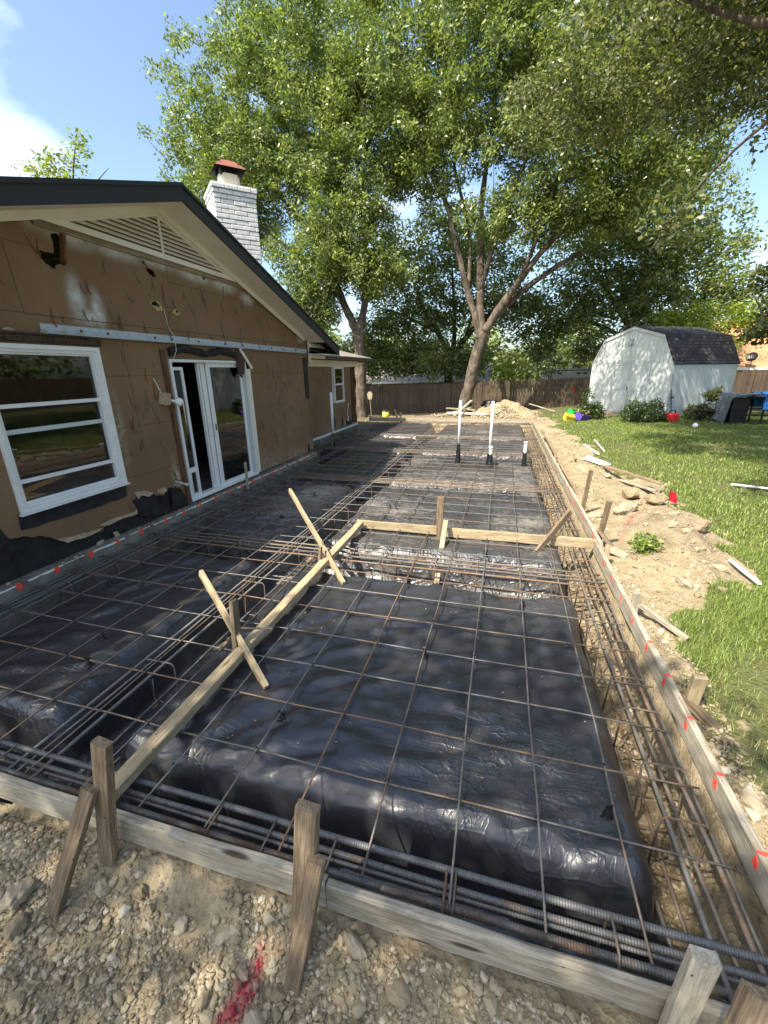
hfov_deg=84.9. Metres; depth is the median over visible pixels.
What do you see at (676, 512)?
rock
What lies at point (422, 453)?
rebar
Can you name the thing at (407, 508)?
rebar
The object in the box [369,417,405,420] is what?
form board
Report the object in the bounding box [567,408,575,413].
toy block
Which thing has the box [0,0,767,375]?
sky
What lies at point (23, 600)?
rebar
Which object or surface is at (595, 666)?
rebar stirrup
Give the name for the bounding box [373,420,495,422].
rebar
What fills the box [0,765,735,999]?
rebar
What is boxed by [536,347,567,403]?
young tree
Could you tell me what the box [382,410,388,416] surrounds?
bucket
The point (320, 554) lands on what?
wood stake
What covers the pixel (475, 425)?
rebar
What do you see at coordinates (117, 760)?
rebar
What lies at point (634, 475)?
loose board
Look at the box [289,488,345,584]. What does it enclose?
wood brace
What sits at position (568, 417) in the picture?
toy block
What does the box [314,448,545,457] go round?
rebar
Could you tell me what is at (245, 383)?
sliding door
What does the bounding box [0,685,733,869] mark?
rebar
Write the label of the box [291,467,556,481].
rebar
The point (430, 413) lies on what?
loose board
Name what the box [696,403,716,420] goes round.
metal bench
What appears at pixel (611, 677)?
rebar stirrup
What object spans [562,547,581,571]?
rebar stirrup
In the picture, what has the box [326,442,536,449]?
rebar
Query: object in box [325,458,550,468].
rebar
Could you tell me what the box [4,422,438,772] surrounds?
rebar
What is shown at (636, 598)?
wood stake
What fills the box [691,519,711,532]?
rock
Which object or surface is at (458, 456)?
pvc pipe
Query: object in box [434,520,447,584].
wood brace
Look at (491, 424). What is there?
pvc pipe
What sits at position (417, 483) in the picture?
rebar
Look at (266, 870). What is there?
form board
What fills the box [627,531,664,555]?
weed clump
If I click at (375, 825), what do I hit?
rebar
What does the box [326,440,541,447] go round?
rebar
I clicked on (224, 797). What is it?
rebar
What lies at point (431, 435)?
rebar
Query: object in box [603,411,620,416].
wood ramp
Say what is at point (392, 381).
neighbour house
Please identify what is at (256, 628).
rebar
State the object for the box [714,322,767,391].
orange roofed house
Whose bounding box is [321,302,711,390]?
trees
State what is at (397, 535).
rebar
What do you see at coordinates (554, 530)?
wood brace
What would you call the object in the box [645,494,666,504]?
rock
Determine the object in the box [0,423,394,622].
rebar
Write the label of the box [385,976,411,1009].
rock
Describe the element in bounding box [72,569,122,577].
rebar
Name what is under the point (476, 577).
rebar stirrup
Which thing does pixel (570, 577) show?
rebar stirrup
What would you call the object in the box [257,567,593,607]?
rebar
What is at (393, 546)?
rebar
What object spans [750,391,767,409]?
blue tarp
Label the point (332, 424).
riser pipe
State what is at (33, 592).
rebar
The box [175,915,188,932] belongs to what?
rock
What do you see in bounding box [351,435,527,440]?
rebar
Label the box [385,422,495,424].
rebar
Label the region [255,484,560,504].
rebar
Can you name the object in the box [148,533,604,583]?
rebar
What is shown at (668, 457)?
grass
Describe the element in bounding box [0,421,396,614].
rebar
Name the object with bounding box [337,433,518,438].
rebar
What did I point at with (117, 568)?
rebar stirrup
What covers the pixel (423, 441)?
rebar
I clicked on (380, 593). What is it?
rebar
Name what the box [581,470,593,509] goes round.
wood stake
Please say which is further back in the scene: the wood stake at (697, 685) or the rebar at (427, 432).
the rebar at (427, 432)
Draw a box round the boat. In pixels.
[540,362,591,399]
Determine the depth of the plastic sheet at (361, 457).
9.78 m
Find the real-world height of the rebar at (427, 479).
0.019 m
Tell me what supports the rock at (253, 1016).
on the ground at (196, 888)
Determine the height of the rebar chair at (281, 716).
0.044 m
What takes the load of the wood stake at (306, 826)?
on the ground at (196, 888)
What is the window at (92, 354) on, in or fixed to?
in the house at (167, 349)
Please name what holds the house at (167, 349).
on the ground at (196, 888)
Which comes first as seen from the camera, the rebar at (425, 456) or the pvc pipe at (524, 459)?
the pvc pipe at (524, 459)
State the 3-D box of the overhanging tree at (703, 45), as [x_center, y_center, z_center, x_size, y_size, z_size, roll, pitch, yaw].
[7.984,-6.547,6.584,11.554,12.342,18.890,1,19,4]
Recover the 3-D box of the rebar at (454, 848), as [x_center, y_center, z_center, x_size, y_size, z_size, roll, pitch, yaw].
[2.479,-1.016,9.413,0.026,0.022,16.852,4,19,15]
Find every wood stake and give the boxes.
[90,736,117,867]
[229,598,242,661]
[244,462,248,491]
[290,798,320,964]
[318,547,322,561]
[436,497,443,538]
[554,447,557,460]
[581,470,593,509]
[598,500,612,539]
[604,545,610,559]
[631,592,640,613]
[658,944,722,1023]
[686,673,708,713]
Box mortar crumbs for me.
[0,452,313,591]
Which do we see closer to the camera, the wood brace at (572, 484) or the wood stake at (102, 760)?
the wood stake at (102, 760)
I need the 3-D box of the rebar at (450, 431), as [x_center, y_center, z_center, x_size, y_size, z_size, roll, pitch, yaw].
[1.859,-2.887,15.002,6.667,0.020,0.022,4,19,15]
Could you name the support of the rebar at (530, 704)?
on the plastic sheet at (53, 681)
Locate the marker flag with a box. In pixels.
[668,489,676,503]
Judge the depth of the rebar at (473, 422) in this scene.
17.43 m
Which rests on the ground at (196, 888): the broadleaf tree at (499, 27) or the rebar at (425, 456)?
the broadleaf tree at (499, 27)
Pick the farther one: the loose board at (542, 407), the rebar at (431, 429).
the loose board at (542, 407)
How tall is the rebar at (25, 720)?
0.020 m
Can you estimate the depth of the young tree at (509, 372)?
24.49 m
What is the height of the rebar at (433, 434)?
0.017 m
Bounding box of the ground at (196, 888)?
[0,374,767,1023]
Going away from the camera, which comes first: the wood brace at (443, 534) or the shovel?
the wood brace at (443, 534)
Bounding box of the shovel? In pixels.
[367,392,372,416]
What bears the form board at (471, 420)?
on the ground at (196, 888)
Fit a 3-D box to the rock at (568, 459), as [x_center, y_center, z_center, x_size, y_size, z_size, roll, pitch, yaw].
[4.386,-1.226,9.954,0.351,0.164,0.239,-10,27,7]
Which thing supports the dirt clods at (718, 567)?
on the ground at (196, 888)
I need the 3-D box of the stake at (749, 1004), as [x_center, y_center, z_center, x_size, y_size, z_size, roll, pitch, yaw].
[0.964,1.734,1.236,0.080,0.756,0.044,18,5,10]
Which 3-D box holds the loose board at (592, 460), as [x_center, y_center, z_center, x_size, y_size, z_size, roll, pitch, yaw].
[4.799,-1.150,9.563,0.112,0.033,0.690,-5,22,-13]
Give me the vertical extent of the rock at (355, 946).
0.070 m
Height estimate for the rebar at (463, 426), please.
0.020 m
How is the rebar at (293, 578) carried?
on the ground at (196, 888)
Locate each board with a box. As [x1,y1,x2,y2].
[0,772,328,907]
[115,521,363,800]
[326,878,729,1023]
[357,519,435,534]
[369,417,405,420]
[406,418,531,423]
[414,411,452,415]
[436,407,472,416]
[446,407,475,410]
[446,527,595,548]
[447,412,489,414]
[453,400,472,416]
[529,403,555,411]
[532,420,552,461]
[551,457,602,547]
[582,457,607,464]
[583,444,599,454]
[586,456,610,464]
[592,540,767,914]
[601,465,663,484]
[617,479,659,491]
[728,559,761,584]
[731,483,767,488]
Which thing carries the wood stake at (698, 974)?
on the ground at (196, 888)
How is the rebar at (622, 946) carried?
on the rebar at (89, 728)
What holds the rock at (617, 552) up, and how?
on the ground at (196, 888)
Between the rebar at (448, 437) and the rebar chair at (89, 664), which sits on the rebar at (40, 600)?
the rebar at (448, 437)
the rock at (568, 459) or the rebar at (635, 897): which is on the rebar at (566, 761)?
the rebar at (635, 897)
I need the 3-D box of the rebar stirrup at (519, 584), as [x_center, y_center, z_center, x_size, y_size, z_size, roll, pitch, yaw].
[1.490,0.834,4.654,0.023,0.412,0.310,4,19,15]
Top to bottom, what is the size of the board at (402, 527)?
0.120 m
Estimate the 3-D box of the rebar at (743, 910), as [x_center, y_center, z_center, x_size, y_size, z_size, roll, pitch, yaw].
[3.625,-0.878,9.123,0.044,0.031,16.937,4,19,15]
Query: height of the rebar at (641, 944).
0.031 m
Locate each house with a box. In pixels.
[0,159,375,636]
[355,363,492,404]
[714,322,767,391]
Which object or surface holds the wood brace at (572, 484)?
on the ground at (196, 888)
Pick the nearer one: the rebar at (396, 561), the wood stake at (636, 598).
the wood stake at (636, 598)
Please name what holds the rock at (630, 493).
on the ground at (196, 888)
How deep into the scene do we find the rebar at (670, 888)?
2.64 m
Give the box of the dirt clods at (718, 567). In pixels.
[542,430,754,592]
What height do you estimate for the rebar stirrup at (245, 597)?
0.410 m
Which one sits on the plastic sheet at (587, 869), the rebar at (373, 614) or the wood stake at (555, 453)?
the rebar at (373, 614)
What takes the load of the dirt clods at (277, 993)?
on the ground at (196, 888)
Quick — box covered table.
[728,395,767,424]
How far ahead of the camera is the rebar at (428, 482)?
8.27 m
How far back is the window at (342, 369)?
15.00 m
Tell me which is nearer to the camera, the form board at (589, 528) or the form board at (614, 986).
the form board at (614, 986)
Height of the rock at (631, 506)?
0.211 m
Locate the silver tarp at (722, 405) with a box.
[710,392,767,423]
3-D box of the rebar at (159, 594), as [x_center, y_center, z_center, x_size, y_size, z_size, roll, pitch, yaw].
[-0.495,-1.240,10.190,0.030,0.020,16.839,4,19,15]
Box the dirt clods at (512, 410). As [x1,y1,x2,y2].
[475,405,538,417]
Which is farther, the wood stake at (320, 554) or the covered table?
the covered table
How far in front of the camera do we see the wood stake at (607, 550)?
4.83 m
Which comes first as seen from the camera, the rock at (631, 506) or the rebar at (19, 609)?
the rebar at (19, 609)
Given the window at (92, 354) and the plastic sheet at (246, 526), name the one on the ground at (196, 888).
the plastic sheet at (246, 526)
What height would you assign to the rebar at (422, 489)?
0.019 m
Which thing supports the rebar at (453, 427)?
on the plastic sheet at (471, 431)
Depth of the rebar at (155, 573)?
4.37 m
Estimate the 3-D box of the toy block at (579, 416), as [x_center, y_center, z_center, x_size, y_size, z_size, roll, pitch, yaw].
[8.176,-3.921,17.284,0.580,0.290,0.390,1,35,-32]
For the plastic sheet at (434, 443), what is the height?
0.484 m
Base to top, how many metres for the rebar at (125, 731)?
0.035 m
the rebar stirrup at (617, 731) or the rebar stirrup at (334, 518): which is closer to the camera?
the rebar stirrup at (617, 731)
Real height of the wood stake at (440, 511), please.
0.850 m
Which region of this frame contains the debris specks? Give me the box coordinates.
[212,509,614,834]
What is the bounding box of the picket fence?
[355,369,767,413]
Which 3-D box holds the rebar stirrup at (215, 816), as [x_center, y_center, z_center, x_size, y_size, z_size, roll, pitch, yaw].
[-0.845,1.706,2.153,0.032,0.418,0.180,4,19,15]
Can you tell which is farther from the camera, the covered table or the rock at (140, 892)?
the covered table
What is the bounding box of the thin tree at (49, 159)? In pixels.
[11,127,108,178]
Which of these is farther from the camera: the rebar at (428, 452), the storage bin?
the storage bin
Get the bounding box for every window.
[0,343,129,516]
[333,367,344,402]
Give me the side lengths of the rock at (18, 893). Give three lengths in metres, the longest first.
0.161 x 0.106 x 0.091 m
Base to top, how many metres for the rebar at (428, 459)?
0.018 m
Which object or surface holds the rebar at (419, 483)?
on the rebar at (725, 938)
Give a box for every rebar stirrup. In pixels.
[0,744,32,802]
[57,580,74,604]
[112,554,127,575]
[145,658,178,702]
[204,803,231,836]
[242,580,266,615]
[260,819,281,852]
[297,536,316,565]
[324,834,339,880]
[333,507,348,530]
[381,552,388,579]
[432,557,437,584]
[440,868,447,913]
[449,871,457,916]
[474,561,478,591]
[515,565,521,598]
[550,571,557,597]
[557,528,576,553]
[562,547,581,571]
[567,559,590,593]
[574,581,600,613]
[579,598,608,633]
[584,610,614,654]
[591,915,620,969]
[593,639,627,685]
[602,675,644,718]
[613,706,659,757]
[633,761,685,832]
[647,816,710,881]
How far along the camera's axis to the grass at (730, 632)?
3.62 m
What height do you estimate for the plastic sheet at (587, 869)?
0.484 m
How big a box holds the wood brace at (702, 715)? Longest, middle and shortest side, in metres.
0.352 x 0.079 x 0.053 m
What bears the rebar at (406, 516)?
on the rebar at (33, 592)
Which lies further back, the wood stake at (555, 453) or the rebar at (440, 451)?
the rebar at (440, 451)
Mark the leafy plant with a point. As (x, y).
(691, 412)
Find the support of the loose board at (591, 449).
on the ground at (196, 888)
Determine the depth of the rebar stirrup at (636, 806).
2.36 m
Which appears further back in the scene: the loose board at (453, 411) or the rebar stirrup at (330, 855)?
the loose board at (453, 411)
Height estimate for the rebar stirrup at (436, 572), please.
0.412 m
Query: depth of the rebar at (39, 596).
5.01 m
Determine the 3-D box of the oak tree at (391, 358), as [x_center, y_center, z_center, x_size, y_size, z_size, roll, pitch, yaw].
[3.538,-12.995,27.114,13.952,12.513,7.157,4,19,15]
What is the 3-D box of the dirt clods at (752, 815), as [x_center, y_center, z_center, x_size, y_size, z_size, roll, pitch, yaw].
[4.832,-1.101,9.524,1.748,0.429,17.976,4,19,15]
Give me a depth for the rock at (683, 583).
4.28 m
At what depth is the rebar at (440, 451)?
11.31 m
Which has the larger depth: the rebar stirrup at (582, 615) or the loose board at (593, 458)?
the loose board at (593, 458)
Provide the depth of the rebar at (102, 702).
3.27 m
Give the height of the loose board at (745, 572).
0.023 m
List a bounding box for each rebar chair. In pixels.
[84,657,95,668]
[98,631,107,641]
[276,710,285,719]
[421,649,427,659]
[599,805,613,820]
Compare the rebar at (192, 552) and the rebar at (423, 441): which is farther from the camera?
the rebar at (423, 441)
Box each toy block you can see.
[563,412,575,420]
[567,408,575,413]
[574,412,591,420]
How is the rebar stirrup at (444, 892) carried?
on the rebar
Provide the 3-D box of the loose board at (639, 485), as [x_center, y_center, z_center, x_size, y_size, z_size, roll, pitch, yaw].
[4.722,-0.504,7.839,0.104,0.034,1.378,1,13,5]
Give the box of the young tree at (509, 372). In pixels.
[489,347,528,384]
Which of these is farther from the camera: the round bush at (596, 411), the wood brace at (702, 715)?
the round bush at (596, 411)
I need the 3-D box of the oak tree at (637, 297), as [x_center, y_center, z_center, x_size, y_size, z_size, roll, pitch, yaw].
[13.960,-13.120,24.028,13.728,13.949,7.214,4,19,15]
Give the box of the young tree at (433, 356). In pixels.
[417,338,447,398]
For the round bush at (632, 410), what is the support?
on the ground at (196, 888)
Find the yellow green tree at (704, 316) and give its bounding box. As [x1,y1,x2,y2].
[642,294,767,356]
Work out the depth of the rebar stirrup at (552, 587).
4.65 m
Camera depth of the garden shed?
17.15 m
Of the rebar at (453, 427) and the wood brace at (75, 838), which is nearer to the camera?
the wood brace at (75, 838)
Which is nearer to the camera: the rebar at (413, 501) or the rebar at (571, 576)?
the rebar at (571, 576)
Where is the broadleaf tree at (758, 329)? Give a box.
[733,257,767,348]
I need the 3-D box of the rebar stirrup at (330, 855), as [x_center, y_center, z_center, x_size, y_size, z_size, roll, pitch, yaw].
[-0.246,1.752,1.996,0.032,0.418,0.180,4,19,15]
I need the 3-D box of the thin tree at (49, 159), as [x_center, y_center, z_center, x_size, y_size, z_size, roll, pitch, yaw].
[-11.874,-9.003,16.927,3.743,10.499,1.730,-1,19,-2]
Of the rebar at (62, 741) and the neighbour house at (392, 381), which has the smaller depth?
the rebar at (62, 741)
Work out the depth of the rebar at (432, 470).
9.16 m
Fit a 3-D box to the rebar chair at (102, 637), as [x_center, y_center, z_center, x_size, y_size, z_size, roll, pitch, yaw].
[-2.403,1.051,3.572,0.062,0.077,0.062,11,22,31]
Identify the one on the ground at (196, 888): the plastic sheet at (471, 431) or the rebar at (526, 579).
the plastic sheet at (471, 431)
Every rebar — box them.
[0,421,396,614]
[0,421,414,664]
[0,421,433,739]
[0,422,422,699]
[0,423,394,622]
[0,424,390,616]
[0,426,396,636]
[0,456,319,608]
[0,456,322,611]
[0,604,41,613]
[0,607,671,732]
[0,640,699,789]
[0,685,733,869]
[0,739,767,965]
[0,750,767,984]
[0,758,765,988]
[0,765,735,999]
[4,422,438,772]
[11,425,436,775]
[24,422,440,773]
[30,425,438,778]
[34,586,651,687]
[38,585,69,591]
[67,431,438,786]
[68,570,633,652]
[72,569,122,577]
[79,439,432,789]
[99,556,624,625]
[102,555,144,561]
[114,454,419,765]
[125,544,610,601]
[138,427,456,807]
[146,537,607,589]
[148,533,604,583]
[152,534,603,583]
[159,532,602,580]
[164,529,599,575]
[169,524,593,566]
[174,479,304,551]
[187,515,591,552]
[204,422,469,827]
[204,508,356,521]
[218,501,580,530]
[234,495,573,520]
[241,627,272,628]
[250,490,572,512]
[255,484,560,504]
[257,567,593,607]
[259,573,597,616]
[272,480,564,498]
[276,475,554,491]
[276,476,562,493]
[277,422,479,851]
[283,471,559,486]
[284,472,559,488]
[285,474,560,490]
[287,475,561,492]
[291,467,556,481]
[300,464,554,476]
[310,451,532,460]
[314,445,544,454]
[314,446,544,455]
[314,447,544,456]
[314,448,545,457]
[315,446,539,455]
[315,461,550,472]
[316,444,543,452]
[317,449,546,458]
[319,422,384,451]
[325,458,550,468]
[326,438,522,444]
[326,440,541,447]
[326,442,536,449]
[327,455,545,464]
[329,436,530,442]
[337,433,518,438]
[347,430,535,435]
[347,434,537,439]
[348,433,537,438]
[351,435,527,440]
[357,426,529,430]
[358,432,515,436]
[360,423,489,877]
[364,429,533,433]
[365,425,507,428]
[366,433,519,437]
[371,424,524,427]
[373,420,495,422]
[379,428,515,431]
[381,423,531,426]
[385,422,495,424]
[391,421,507,423]
[409,421,529,423]
[448,428,498,905]
[508,423,547,933]
[519,424,653,965]
[524,435,679,972]
[525,425,733,1004]
[526,434,710,998]
[528,424,767,989]
[528,428,744,979]
[530,425,767,971]
[532,444,729,1004]
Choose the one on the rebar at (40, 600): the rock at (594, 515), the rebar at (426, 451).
the rebar at (426, 451)
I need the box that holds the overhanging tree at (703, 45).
[497,0,767,255]
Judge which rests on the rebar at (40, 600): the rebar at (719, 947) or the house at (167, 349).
the rebar at (719, 947)
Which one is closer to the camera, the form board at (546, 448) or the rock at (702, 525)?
the rock at (702, 525)
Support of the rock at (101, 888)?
on the dirt clods at (277, 993)
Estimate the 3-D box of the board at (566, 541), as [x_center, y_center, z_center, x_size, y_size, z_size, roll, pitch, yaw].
[1.727,0.331,5.376,1.910,0.129,0.042,4,19,14]
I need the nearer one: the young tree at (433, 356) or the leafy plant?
the leafy plant
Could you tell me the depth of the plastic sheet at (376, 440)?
12.69 m
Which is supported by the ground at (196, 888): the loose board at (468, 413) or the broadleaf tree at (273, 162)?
the broadleaf tree at (273, 162)
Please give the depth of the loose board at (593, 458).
9.69 m
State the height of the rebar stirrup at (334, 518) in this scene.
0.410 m
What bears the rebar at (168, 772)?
on the rebar at (413, 501)
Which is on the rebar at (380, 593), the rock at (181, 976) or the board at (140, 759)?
the board at (140, 759)
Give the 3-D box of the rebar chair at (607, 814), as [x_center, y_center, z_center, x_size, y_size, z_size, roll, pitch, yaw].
[1.128,1.501,2.106,0.062,0.073,0.062,17,26,42]
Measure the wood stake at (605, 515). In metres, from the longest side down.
0.844 x 0.065 x 0.041 m
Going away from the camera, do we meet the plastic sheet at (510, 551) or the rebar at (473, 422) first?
the plastic sheet at (510, 551)
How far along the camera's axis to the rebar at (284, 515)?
6.43 m
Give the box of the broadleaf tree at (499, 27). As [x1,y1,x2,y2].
[342,0,741,412]
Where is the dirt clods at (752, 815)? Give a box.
[537,421,767,851]
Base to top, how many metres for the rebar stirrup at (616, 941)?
0.418 m
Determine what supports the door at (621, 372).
in the garden shed
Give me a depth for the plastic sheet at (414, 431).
15.88 m
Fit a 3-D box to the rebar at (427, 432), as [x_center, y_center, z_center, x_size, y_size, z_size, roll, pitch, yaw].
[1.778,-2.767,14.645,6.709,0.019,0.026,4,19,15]
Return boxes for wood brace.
[45,783,98,917]
[199,569,268,688]
[283,853,325,997]
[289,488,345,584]
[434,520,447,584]
[534,509,571,551]
[541,430,554,452]
[557,459,588,510]
[596,528,613,546]
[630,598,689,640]
[679,689,723,733]
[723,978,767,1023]
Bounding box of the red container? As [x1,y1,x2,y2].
[663,410,678,421]
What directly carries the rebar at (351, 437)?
on the rebar at (475, 425)
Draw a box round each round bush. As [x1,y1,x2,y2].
[573,387,606,419]
[618,397,668,422]
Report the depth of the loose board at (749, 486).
7.66 m
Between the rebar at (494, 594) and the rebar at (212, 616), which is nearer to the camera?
the rebar at (212, 616)
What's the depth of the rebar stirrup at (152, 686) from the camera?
3.27 m
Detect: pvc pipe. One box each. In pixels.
[455,401,461,462]
[485,401,494,464]
[486,446,492,466]
[521,441,527,466]
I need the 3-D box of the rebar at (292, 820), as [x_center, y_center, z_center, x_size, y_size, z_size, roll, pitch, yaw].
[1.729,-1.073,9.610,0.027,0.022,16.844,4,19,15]
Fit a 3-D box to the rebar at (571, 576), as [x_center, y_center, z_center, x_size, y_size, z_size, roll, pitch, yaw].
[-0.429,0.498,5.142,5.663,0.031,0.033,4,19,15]
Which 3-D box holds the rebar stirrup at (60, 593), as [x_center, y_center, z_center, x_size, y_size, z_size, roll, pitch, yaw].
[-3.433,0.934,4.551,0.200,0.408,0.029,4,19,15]
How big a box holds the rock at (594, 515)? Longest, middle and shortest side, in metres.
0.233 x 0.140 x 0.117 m
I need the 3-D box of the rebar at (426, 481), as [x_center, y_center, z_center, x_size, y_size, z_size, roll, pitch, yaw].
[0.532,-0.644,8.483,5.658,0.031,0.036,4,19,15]
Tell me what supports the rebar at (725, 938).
on the rebar at (426, 481)
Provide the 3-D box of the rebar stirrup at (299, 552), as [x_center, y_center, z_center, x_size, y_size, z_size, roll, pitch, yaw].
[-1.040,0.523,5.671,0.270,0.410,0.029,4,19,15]
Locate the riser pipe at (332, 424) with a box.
[329,392,334,449]
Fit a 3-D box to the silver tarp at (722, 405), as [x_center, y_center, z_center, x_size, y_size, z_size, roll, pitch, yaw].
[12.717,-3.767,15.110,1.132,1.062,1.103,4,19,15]
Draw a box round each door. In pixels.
[167,359,260,501]
[607,363,631,411]
[625,362,650,413]
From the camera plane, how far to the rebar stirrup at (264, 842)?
2.01 m
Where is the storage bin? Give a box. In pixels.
[724,397,752,423]
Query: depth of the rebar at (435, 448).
11.72 m
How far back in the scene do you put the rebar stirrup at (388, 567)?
5.12 m
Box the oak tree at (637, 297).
[501,130,767,368]
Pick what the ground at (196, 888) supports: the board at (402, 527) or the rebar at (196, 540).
the rebar at (196, 540)
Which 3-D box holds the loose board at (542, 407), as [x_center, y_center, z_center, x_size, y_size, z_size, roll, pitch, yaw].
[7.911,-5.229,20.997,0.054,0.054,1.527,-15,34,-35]
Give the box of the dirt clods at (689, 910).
[528,441,716,999]
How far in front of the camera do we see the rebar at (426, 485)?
8.07 m
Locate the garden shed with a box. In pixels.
[587,325,740,416]
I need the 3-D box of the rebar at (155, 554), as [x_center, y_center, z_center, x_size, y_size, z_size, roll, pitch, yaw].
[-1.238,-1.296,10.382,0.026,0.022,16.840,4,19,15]
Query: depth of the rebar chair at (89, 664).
3.24 m
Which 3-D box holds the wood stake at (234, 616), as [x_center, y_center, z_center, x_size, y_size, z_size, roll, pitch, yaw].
[-1.136,1.016,3.243,0.039,0.697,0.080,1,8,15]
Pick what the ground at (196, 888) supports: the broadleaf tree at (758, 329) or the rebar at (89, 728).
the broadleaf tree at (758, 329)
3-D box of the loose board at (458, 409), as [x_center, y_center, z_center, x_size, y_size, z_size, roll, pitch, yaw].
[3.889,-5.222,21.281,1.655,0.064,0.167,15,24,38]
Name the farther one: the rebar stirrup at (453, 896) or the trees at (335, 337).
the trees at (335, 337)
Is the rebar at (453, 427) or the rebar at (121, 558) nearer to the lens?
the rebar at (121, 558)
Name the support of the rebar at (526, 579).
on the rebar at (744, 928)
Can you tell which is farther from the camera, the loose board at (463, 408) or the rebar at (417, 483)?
the loose board at (463, 408)
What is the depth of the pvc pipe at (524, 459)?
9.63 m
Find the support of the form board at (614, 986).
on the ground at (196, 888)
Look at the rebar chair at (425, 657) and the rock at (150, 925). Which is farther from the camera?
the rebar chair at (425, 657)
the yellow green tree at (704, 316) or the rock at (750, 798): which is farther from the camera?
the yellow green tree at (704, 316)
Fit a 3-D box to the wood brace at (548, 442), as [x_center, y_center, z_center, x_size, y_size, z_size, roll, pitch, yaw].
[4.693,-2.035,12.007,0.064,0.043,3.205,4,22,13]
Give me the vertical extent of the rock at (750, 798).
0.069 m
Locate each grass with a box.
[546,413,767,609]
[668,541,767,775]
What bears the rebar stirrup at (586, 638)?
on the rebar at (688, 891)
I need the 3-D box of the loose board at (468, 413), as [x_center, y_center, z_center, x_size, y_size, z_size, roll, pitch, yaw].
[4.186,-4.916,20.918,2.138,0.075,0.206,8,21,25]
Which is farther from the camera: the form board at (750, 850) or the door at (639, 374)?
the door at (639, 374)
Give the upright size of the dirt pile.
0.924 m
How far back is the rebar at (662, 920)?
2.71 m
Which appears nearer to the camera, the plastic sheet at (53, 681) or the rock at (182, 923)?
the rock at (182, 923)
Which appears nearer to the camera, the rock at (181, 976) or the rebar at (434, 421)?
the rock at (181, 976)
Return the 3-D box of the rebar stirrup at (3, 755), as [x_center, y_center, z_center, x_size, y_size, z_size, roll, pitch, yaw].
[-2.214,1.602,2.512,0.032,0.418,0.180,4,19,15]
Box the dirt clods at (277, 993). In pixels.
[0,811,610,1023]
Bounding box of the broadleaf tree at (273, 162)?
[137,0,453,416]
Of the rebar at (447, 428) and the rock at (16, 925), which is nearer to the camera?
the rock at (16, 925)
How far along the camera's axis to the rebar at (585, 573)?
5.04 m
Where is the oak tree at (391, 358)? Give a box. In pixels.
[337,197,551,407]
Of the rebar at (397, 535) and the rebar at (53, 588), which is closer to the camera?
the rebar at (53, 588)
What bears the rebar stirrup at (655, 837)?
on the rebar at (688, 891)
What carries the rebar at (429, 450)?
on the rebar at (743, 910)
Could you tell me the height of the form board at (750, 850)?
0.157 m
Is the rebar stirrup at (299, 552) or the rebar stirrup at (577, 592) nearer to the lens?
the rebar stirrup at (577, 592)
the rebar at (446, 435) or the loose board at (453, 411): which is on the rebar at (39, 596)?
the rebar at (446, 435)
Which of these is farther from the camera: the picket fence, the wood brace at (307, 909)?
the picket fence
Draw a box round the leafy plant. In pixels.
[681,385,724,420]
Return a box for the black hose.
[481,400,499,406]
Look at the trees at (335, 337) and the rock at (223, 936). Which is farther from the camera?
the trees at (335, 337)
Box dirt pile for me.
[474,399,539,418]
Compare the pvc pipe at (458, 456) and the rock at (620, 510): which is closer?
the rock at (620, 510)
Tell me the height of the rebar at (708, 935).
0.037 m
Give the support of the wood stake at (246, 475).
attached to the rebar at (33, 592)
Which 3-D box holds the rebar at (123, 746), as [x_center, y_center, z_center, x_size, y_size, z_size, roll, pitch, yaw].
[0.593,-1.158,9.906,0.035,0.019,16.826,4,19,15]
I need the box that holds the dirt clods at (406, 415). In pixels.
[357,411,544,423]
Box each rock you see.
[0,876,35,911]
[3,911,28,941]
[95,877,108,897]
[132,883,148,900]
[144,919,157,931]
[171,966,190,985]
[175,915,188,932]
[214,926,230,946]
[243,1007,265,1023]
[343,929,366,958]
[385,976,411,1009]
[562,456,576,462]
[587,512,601,518]
[610,546,627,557]
[611,507,627,514]
[619,502,638,512]
[622,487,639,498]
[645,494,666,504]
[667,511,680,514]
[675,576,692,589]
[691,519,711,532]
[739,787,764,818]
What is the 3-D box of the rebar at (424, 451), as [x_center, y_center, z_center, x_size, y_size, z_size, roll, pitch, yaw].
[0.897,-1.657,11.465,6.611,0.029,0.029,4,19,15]
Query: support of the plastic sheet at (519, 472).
on the ground at (196, 888)
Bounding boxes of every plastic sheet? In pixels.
[0,551,289,803]
[114,572,674,985]
[190,481,365,579]
[305,452,403,499]
[305,488,568,599]
[318,437,420,463]
[354,423,438,447]
[387,454,544,504]
[420,438,533,469]
[435,424,524,440]
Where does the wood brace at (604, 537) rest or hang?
on the ground at (196, 888)
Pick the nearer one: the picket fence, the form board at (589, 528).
the form board at (589, 528)
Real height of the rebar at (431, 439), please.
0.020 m
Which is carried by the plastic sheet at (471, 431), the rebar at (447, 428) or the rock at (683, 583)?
the rebar at (447, 428)
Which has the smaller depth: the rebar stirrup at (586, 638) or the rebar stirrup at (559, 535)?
the rebar stirrup at (586, 638)
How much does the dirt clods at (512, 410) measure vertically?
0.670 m
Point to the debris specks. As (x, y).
(440, 684)
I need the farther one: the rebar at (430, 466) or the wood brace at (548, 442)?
the wood brace at (548, 442)

